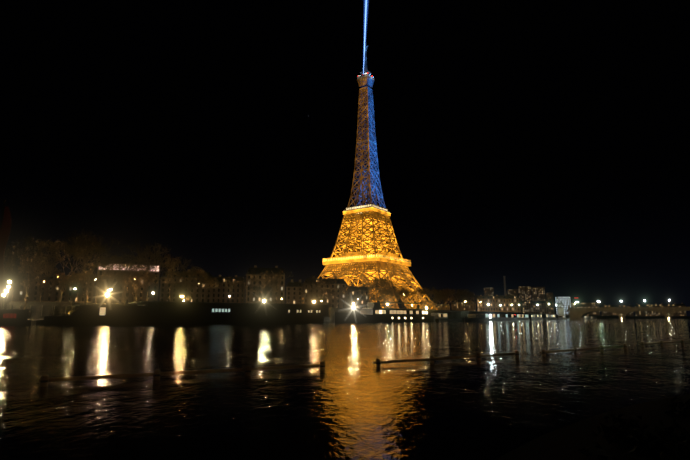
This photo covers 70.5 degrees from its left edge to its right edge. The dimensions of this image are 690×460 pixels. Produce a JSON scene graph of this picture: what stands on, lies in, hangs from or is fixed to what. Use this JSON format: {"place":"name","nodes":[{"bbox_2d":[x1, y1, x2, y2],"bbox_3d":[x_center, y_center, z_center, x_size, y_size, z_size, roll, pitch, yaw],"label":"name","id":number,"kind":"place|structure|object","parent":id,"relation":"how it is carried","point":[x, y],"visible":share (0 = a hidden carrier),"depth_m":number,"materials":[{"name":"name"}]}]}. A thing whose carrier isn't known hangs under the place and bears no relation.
{"place":"outdoors","nodes":[
{"label":"outdoors","id":0,"kind":"place"},
{"bbox_2d":[0,199,11,289],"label":"furled flag","id":1,"kind":"object","parent":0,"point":[6,224],"visible":1,"depth_m":24.58,"materials":[{"name":"grey fabric"}]},
{"bbox_2d":[0,271,93,302],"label":"block","id":2,"kind":"structure","parent":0,"point":[20,292],"depth_m":244.56,"materials":[{"name":"beige stone"}]},
{"bbox_2d":[95,263,159,302],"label":"block","id":3,"kind":"structure","parent":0,"point":[120,296],"depth_m":243.92,"materials":[{"name":"beige stone"}]},
{"bbox_2d":[159,269,212,301],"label":"block","id":4,"kind":"structure","parent":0,"point":[200,296],"depth_m":283.03,"materials":[{"name":"beige stone"}]},
{"bbox_2d":[211,275,245,302],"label":"block","id":5,"kind":"structure","parent":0,"point":[219,294],"depth_m":318.71,"materials":[{"name":"beige stone"}]},
{"bbox_2d":[245,265,284,303],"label":"block","id":6,"kind":"structure","parent":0,"point":[250,298],"depth_m":294.37,"materials":[{"name":"beige stone"}]},
{"bbox_2d":[286,280,302,303],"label":"block","id":7,"kind":"structure","parent":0,"point":[294,295],"depth_m":306.06,"materials":[{"name":"beige stone"}]},
{"bbox_2d":[303,276,346,307],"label":"block","id":8,"kind":"structure","parent":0,"point":[340,301],"depth_m":297.13,"materials":[{"name":"beige stone"}]},
{"bbox_2d":[0,318,689,459],"bbox_3d":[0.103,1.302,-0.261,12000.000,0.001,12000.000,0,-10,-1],"label":"river","id":9,"kind":"structure","parent":0,"point":[351,401],"depth_m":9.59,"materials":[{"name":"black liquid"}]},
{"bbox_2d":[0,309,36,324],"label":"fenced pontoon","id":10,"kind":"object","parent":9,"relation":"on","point":[15,317],"visible":1,"depth_m":96.36,"materials":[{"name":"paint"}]},
{"bbox_2d":[39,361,324,386],"bbox_3d":[-3.211,3.711,10.956,6.332,1.226,0.388,6,-12,-29],"label":"guard rail","id":11,"kind":"object","parent":9,"relation":"in","point":[44,380],"visible":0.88,"depth_m":10.79,"materials":[{"name":"black metal"}]},
{"bbox_2d":[44,301,331,324],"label":"restaurant barge","id":12,"kind":"object","parent":9,"relation":"on","point":[155,312],"visible":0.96,"depth_m":112.55,"materials":[{"name":"paint"}]},
{"bbox_2d":[334,296,434,321],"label":"river boat","id":13,"kind":"object","parent":9,"relation":"on","point":[373,312],"visible":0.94,"depth_m":157.95,"materials":[{"name":"paint"}]},
{"bbox_2d":[429,310,461,320],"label":"boat","id":14,"kind":"object","parent":9,"relation":"in","point":[441,316],"visible":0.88,"depth_m":188.67,"materials":[{"name":"paint"}]},
{"bbox_2d":[373,351,518,366],"bbox_3d":[3.394,4.433,14.977,6.164,1.226,0.213,7,-12,-33],"label":"guard rail","id":15,"kind":"object","parent":9,"relation":"in","point":[378,362],"visible":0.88,"depth_m":14.75,"materials":[{"name":"black metal"}]},
{"bbox_2d":[464,311,529,320],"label":"sightseeing boat","id":16,"kind":"object","parent":9,"relation":"on","point":[490,316],"visible":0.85,"depth_m":223.37,"materials":[{"name":"paint"}]},
{"bbox_2d":[526,309,542,319],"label":"moored boat","id":17,"kind":"object","parent":9,"relation":"on","point":[535,316],"visible":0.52,"depth_m":296.81,"materials":[{"name":"paint"}]},
{"bbox_2d":[542,314,556,319],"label":"moored boat","id":18,"kind":"object","parent":9,"relation":"on","point":[548,316],"visible":0.65,"depth_m":339.14,"materials":[{"name":"paint"}]},
{"bbox_2d":[554,312,566,319],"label":"moored boat","id":19,"kind":"object","parent":9,"relation":"on","point":[558,317],"visible":0.67,"depth_m":385.00,"materials":[{"name":"paint"}]},
{"bbox_2d":[539,344,626,355],"bbox_3d":[9.605,5.193,19.209,6.663,1.226,0.233,8,-13,-37],"label":"guard rail","id":20,"kind":"object","parent":9,"relation":"in","point":[543,352],"visible":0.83,"depth_m":18.95,"materials":[{"name":"black metal"}]},
{"bbox_2d":[583,316,596,318],"bbox_3d":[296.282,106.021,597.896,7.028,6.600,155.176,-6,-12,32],"label":"moored boat","id":21,"kind":"object","parent":9,"relation":"on","point":[589,317],"visible":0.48,"depth_m":595.88,"materials":[{"name":"paint"}]},
{"bbox_2d":[569,307,689,319],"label":"bridge","id":22,"kind":"structure","parent":9,"relation":"in","point":[620,312],"depth_m":394.03,"materials":[{"name":"stone"}]},
{"bbox_2d":[639,340,689,346],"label":"guard rail","id":23,"kind":"object","parent":9,"relation":"in","point":[642,344],"visible":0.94,"depth_m":23.94,"materials":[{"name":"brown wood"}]},
{"bbox_2d":[0,0,689,315],"label":"sky","id":24,"kind":"structure","parent":0,"point":[533,143],"materials":[{"name":"black"}]},
{"bbox_2d":[346,284,368,307],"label":"block","id":25,"kind":"structure","parent":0,"point":[358,302],"depth_m":326.89,"materials":[{"name":"beige stone"}]},
{"bbox_2d":[36,303,689,323],"bbox_3d":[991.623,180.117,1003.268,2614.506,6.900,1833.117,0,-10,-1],"label":"quay","id":26,"kind":"structure","parent":0,"point":[462,315],"depth_m":234.04,"materials":[{"name":"stone"}]},
{"bbox_2d":[8,260,57,309],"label":"bare tree","id":27,"kind":"object","parent":26,"relation":"on","point":[30,269],"visible":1,"depth_m":108.17,"materials":[{"name":"brown plant"}]},
{"bbox_2d":[0,302,95,319],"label":"quay arcade","id":28,"kind":"object","parent":26,"relation":"on","point":[41,310],"visible":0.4,"depth_m":113.00,"materials":[{"name":"stone"}]},
{"bbox_2d":[52,273,86,308],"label":"bare tree","id":29,"kind":"object","parent":26,"relation":"on","point":[68,282],"visible":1,"depth_m":110.97,"materials":[{"name":"brown plant"}]},
{"bbox_2d":[113,272,146,304],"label":"bare tree","id":30,"kind":"object","parent":26,"relation":"on","point":[133,282],"visible":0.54,"depth_m":116.87,"materials":[{"name":"brown plant"}]},
{"bbox_2d":[119,265,156,300],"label":"bare tree","id":31,"kind":"object","parent":26,"relation":"on","point":[138,275],"visible":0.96,"depth_m":117.52,"materials":[{"name":"brown plant"}]},
{"bbox_2d":[163,261,214,301],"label":"bare tree","id":32,"kind":"object","parent":26,"relation":"on","point":[189,274],"visible":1,"depth_m":126.10,"materials":[{"name":"brown plant"}]},
{"bbox_2d":[317,287,338,316],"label":"bare tree","id":33,"kind":"object","parent":26,"relation":"on","point":[330,292],"visible":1,"depth_m":158.14,"materials":[{"name":"brown plant"}]},
{"bbox_2d":[366,277,399,307],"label":"bare tree","id":34,"kind":"object","parent":26,"relation":"on","point":[384,285],"visible":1,"depth_m":184.10,"materials":[{"name":"brown plant"}]},
{"bbox_2d":[430,303,449,309],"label":"block","id":35,"kind":"structure","parent":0,"point":[444,306],"depth_m":620.59,"materials":[{"name":"brown stone"}]},
{"bbox_2d":[451,301,475,310],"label":"block","id":36,"kind":"structure","parent":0,"point":[456,307],"depth_m":672.83,"materials":[{"name":"brown stone"}]},
{"bbox_2d":[484,287,493,295],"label":"building","id":37,"kind":"structure","parent":0,"point":[488,291],"depth_m":1429.94,"materials":[{"name":"grey concrete"}]},
{"bbox_2d":[477,294,519,312],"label":"building","id":38,"kind":"structure","parent":0,"point":[506,302],"depth_m":585.12,"materials":[{"name":"beige stone"}]},
{"bbox_2d":[507,289,517,295],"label":"building","id":39,"kind":"structure","parent":0,"point":[511,292],"depth_m":1410.21,"materials":[{"name":"grey concrete"}]},
{"bbox_2d":[518,286,531,312],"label":"tower","id":40,"kind":"structure","parent":0,"point":[524,293],"depth_m":1398.75,"materials":[{"name":"grey concrete"}]},
{"bbox_2d":[520,300,552,313],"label":"block","id":41,"kind":"structure","parent":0,"point":[542,307],"depth_m":736.68,"materials":[{"name":"brown stone"}]},
{"bbox_2d":[531,287,545,300],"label":"tower","id":42,"kind":"structure","parent":0,"point":[538,293],"depth_m":1385.65,"materials":[{"name":"grey concrete"}]},
{"bbox_2d":[546,293,553,313],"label":"tower","id":43,"kind":"structure","parent":0,"point":[549,296],"depth_m":1372.59,"materials":[{"name":"grey concrete"}]},
{"bbox_2d":[558,301,564,315],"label":"equestrian statue","id":44,"kind":"object","parent":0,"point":[560,311],"visible":1,"depth_m":417.95,"materials":[{"name":"grey stone"}]},
{"bbox_2d":[555,297,570,314],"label":"building","id":45,"kind":"structure","parent":0,"point":[566,301],"depth_m":813.42,"materials":[{"name":"white stone"}]},
{"bbox_2d":[571,303,599,315],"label":"block","id":46,"kind":"structure","parent":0,"point":[588,305],"depth_m":885.66,"materials":[{"name":"brown stone"}]},
{"bbox_2d":[495,390,689,459],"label":"bank ground","id":47,"kind":"structure","parent":0,"point":[659,429],"depth_m":4.77,"materials":[{"name":"black plant"}]},
{"bbox_3d":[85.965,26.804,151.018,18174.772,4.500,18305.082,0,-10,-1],"label":"city ground","id":48,"kind":"structure","parent":0,"visible":0},
{"bbox_2d":[3,268,24,291],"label":"bare tree","id":49,"kind":"object","parent":48,"relation":"on","point":[9,276],"visible":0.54,"depth_m":134.88,"materials":[{"name":"brown plant"}]},
{"bbox_2d":[3,243,37,301],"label":"bare tree","id":50,"kind":"object","parent":48,"relation":"on","point":[10,256],"visible":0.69,"depth_m":117.90,"materials":[{"name":"brown plant"}]},
{"bbox_2d":[7,251,63,301],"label":"bare tree","id":51,"kind":"object","parent":48,"relation":"on","point":[39,256],"visible":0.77,"depth_m":120.25,"materials":[{"name":"brown plant"}]},
{"bbox_2d":[15,256,60,296],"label":"bare tree","id":52,"kind":"object","parent":48,"relation":"on","point":[43,264],"visible":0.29,"depth_m":135.55,"materials":[{"name":"brown plant"}]},
{"bbox_2d":[9,233,76,301],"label":"bare tree","id":53,"kind":"object","parent":48,"relation":"on","point":[41,244],"visible":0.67,"depth_m":120.09,"materials":[{"name":"brown plant"}]},
{"bbox_2d":[29,267,67,301],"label":"bare tree","id":54,"kind":"object","parent":48,"relation":"on","point":[53,273],"visible":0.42,"depth_m":146.94,"materials":[{"name":"brown plant"}]},
{"bbox_2d":[32,228,116,301],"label":"bare tree","id":55,"kind":"object","parent":48,"relation":"on","point":[79,250],"visible":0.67,"depth_m":119.53,"materials":[{"name":"brown plant"}]},
{"bbox_2d":[45,228,109,301],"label":"bare tree","id":56,"kind":"object","parent":48,"relation":"on","point":[82,242],"visible":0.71,"depth_m":119.51,"materials":[{"name":"brown plant"}]},
{"bbox_2d":[68,270,95,301],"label":"bare tree","id":57,"kind":"object","parent":48,"relation":"on","point":[92,278],"visible":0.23,"depth_m":160.27,"materials":[{"name":"brown plant"}]},
{"bbox_2d":[67,270,100,294],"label":"bare tree","id":58,"kind":"object","parent":48,"relation":"on","point":[87,275],"visible":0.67,"depth_m":147.42,"materials":[{"name":"brown plant"}]},
{"bbox_2d":[63,232,124,302],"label":"bare tree","id":59,"kind":"object","parent":48,"relation":"on","point":[79,243],"visible":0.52,"depth_m":122.33,"materials":[{"name":"brown plant"}]},
{"bbox_2d":[82,273,106,299],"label":"bare tree","id":60,"kind":"object","parent":48,"relation":"on","point":[96,285],"visible":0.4,"depth_m":170.43,"materials":[{"name":"brown plant"}]},
{"bbox_2d":[72,258,118,302],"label":"bare tree","id":61,"kind":"object","parent":48,"relation":"on","point":[110,267],"visible":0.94,"depth_m":122.63,"materials":[{"name":"brown plant"}]},
{"bbox_2d":[102,253,130,302],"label":"bare tree","id":62,"kind":"object","parent":48,"relation":"on","point":[121,261],"visible":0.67,"depth_m":126.74,"materials":[{"name":"brown plant"}]},
{"bbox_2d":[104,271,131,302],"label":"bare tree","id":63,"kind":"object","parent":48,"relation":"on","point":[107,278],"visible":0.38,"depth_m":172.12,"materials":[{"name":"brown plant"}]},
{"bbox_2d":[114,260,157,301],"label":"bare tree","id":64,"kind":"object","parent":48,"relation":"on","point":[139,278],"visible":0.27,"depth_m":151.78,"materials":[{"name":"brown plant"}]},
{"bbox_2d":[118,255,154,300],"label":"bare tree","id":65,"kind":"object","parent":48,"relation":"on","point":[137,264],"visible":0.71,"depth_m":125.77,"materials":[{"name":"brown plant"}]},
{"bbox_2d":[123,257,161,300],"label":"bare tree","id":66,"kind":"object","parent":48,"relation":"on","point":[143,275],"visible":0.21,"depth_m":158.00,"materials":[{"name":"brown plant"}]},
{"bbox_2d":[120,238,172,300],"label":"bare tree","id":67,"kind":"object","parent":48,"relation":"on","point":[151,256],"visible":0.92,"depth_m":132.11,"materials":[{"name":"brown plant"}]},
{"bbox_2d":[151,255,192,300],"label":"bare tree","id":68,"kind":"object","parent":48,"relation":"on","point":[171,268],"visible":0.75,"depth_m":135.48,"materials":[{"name":"brown plant"}]},
{"bbox_2d":[171,281,189,299],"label":"bare tree","id":69,"kind":"object","parent":48,"relation":"on","point":[178,287],"visible":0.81,"depth_m":182.92,"materials":[{"name":"brown plant"}]},
{"bbox_2d":[173,277,195,299],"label":"bare tree","id":70,"kind":"object","parent":48,"relation":"on","point":[185,285],"visible":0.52,"depth_m":189.63,"materials":[{"name":"brown plant"}]},
{"bbox_2d":[180,267,210,301],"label":"bare tree","id":71,"kind":"object","parent":48,"relation":"on","point":[195,279],"visible":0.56,"depth_m":137.68,"materials":[{"name":"brown plant"}]},
{"bbox_2d":[198,275,219,301],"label":"bare tree","id":72,"kind":"object","parent":48,"relation":"on","point":[215,283],"visible":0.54,"depth_m":146.76,"materials":[{"name":"brown plant"}]},
{"bbox_2d":[219,275,237,302],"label":"bare tree","id":73,"kind":"object","parent":48,"relation":"on","point":[230,283],"visible":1,"depth_m":150.64,"materials":[{"name":"brown plant"}]},
{"bbox_2d":[226,273,258,302],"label":"bare tree","id":74,"kind":"object","parent":48,"relation":"on","point":[242,284],"visible":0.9,"depth_m":180.87,"materials":[{"name":"brown plant"}]},
{"bbox_2d":[249,285,265,302],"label":"bare tree","id":75,"kind":"object","parent":48,"relation":"on","point":[256,288],"visible":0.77,"depth_m":208.44,"materials":[{"name":"brown plant"}]},
{"bbox_2d":[245,268,275,302],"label":"bare tree","id":76,"kind":"object","parent":48,"relation":"on","point":[262,278],"visible":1,"depth_m":151.99,"materials":[{"name":"brown plant"}]},
{"bbox_2d":[254,277,280,303],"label":"bare tree","id":77,"kind":"object","parent":48,"relation":"on","point":[267,286],"visible":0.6,"depth_m":189.71,"materials":[{"name":"brown plant"}]},
{"bbox_2d":[261,286,278,300],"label":"bare tree","id":78,"kind":"object","parent":48,"relation":"on","point":[268,290],"visible":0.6,"depth_m":212.53,"materials":[{"name":"brown plant"}]},
{"bbox_2d":[261,269,292,303],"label":"bare tree","id":79,"kind":"object","parent":48,"relation":"on","point":[278,275],"visible":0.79,"depth_m":158.17,"materials":[{"name":"brown plant"}]},
{"bbox_2d":[298,283,320,303],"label":"bare tree","id":80,"kind":"object","parent":48,"relation":"on","point":[302,290],"visible":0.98,"depth_m":237.00,"materials":[{"name":"brown plant"}]},
{"bbox_2d":[302,276,324,303],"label":"bare tree","id":81,"kind":"object","parent":48,"relation":"on","point":[307,284],"visible":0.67,"depth_m":225.26,"materials":[{"name":"brown plant"}]},
{"bbox_2d":[313,275,340,306],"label":"bare tree","id":82,"kind":"object","parent":48,"relation":"on","point":[329,280],"visible":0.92,"depth_m":179.73,"materials":[{"name":"brown plant"}]},
{"bbox_2d":[338,285,358,307],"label":"bare tree","id":83,"kind":"object","parent":48,"relation":"on","point":[348,287],"visible":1,"depth_m":188.65,"materials":[{"name":"brown plant"}]},
{"bbox_2d":[358,281,375,307],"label":"bare tree","id":84,"kind":"object","parent":48,"relation":"on","point":[368,288],"visible":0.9,"depth_m":190.56,"materials":[{"name":"brown plant"}]},
{"bbox_2d":[368,293,377,299],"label":"bare tree","id":85,"kind":"object","parent":48,"relation":"on","point":[373,295],"visible":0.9,"depth_m":291.72,"materials":[{"name":"brown plant"}]},
{"bbox_2d":[317,37,437,309],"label":"tower","id":86,"kind":"structure","parent":48,"relation":"on","point":[366,218],"depth_m":538.35,"materials":[{"name":"brown metal"}]},
{"bbox_2d":[368,277,395,307],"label":"bare tree","id":87,"kind":"object","parent":48,"relation":"on","point":[384,279],"visible":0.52,"depth_m":228.33,"materials":[{"name":"brown plant"}]},
{"bbox_2d":[373,285,392,301],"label":"bare tree","id":88,"kind":"object","parent":48,"relation":"on","point":[383,292],"visible":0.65,"depth_m":197.31,"materials":[{"name":"brown plant"}]},
{"bbox_2d":[392,288,408,304],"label":"bare tree","id":89,"kind":"object","parent":48,"relation":"on","point":[400,292],"visible":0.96,"depth_m":236.81,"materials":[{"name":"brown plant"}]},
{"bbox_2d":[392,285,409,308],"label":"bare tree","id":90,"kind":"object","parent":48,"relation":"on","point":[402,294],"visible":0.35,"depth_m":324.45,"materials":[{"name":"brown plant"}]},
{"bbox_2d":[399,291,413,307],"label":"bare tree","id":91,"kind":"object","parent":48,"relation":"on","point":[410,294],"visible":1,"depth_m":217.25,"materials":[{"name":"brown plant"}]},
{"bbox_2d":[410,287,426,302],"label":"bare tree","id":92,"kind":"object","parent":48,"relation":"on","point":[418,293],"visible":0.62,"depth_m":345.99,"materials":[{"name":"brown plant"}]},
{"bbox_2d":[416,287,433,305],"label":"bare tree","id":93,"kind":"object","parent":48,"relation":"on","point":[425,289],"visible":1,"depth_m":232.97,"materials":[{"name":"brown plant"}]},
{"bbox_2d":[425,289,442,309],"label":"bare tree","id":94,"kind":"object","parent":48,"relation":"on","point":[434,297],"visible":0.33,"depth_m":382.71,"materials":[{"name":"brown plant"}]},
{"bbox_2d":[428,290,445,308],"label":"bare tree","id":95,"kind":"object","parent":48,"relation":"on","point":[433,296],"visible":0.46,"depth_m":330.32,"materials":[{"name":"brown plant"}]},
{"bbox_2d":[433,287,453,304],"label":"bare tree","id":96,"kind":"object","parent":48,"relation":"on","point":[440,295],"visible":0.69,"depth_m":247.15,"materials":[{"name":"brown plant"}]},
{"bbox_2d":[435,288,451,309],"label":"bare tree","id":97,"kind":"object","parent":48,"relation":"on","point":[442,293],"visible":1,"depth_m":239.13,"materials":[{"name":"brown plant"}]},
{"bbox_2d":[445,290,455,309],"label":"bare tree","id":98,"kind":"object","parent":48,"relation":"on","point":[451,296],"visible":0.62,"depth_m":378.21,"materials":[{"name":"brown plant"}]},
{"bbox_2d":[452,288,469,308],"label":"bare tree","id":99,"kind":"object","parent":48,"relation":"on","point":[458,290],"visible":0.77,"depth_m":339.70,"materials":[{"name":"brown plant"}]},
{"bbox_2d":[457,289,473,310],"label":"bare tree","id":100,"kind":"object","parent":48,"relation":"on","point":[462,293],"visible":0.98,"depth_m":336.95,"materials":[{"name":"brown plant"}]},
{"bbox_2d":[462,292,482,306],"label":"bare tree","id":101,"kind":"object","parent":48,"relation":"on","point":[473,298],"visible":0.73,"depth_m":377.39,"materials":[{"name":"brown plant"}]},
{"bbox_2d":[503,276,505,295],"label":"chimney","id":102,"kind":"object","parent":48,"relation":"on","point":[504,286],"visible":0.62,"depth_m":1417.33,"materials":[{"name":"grey concrete"}]},
{"bbox_2d":[601,304,632,315],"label":"block","id":103,"kind":"structure","parent":48,"relation":"on","point":[605,313],"depth_m":955.59,"materials":[{"name":"brown stone"}]},
{"bbox_2d":[634,303,686,315],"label":"block","id":104,"kind":"structure","parent":48,"relation":"on","point":[650,313],"depth_m":835.35,"materials":[{"name":"brown stone"}]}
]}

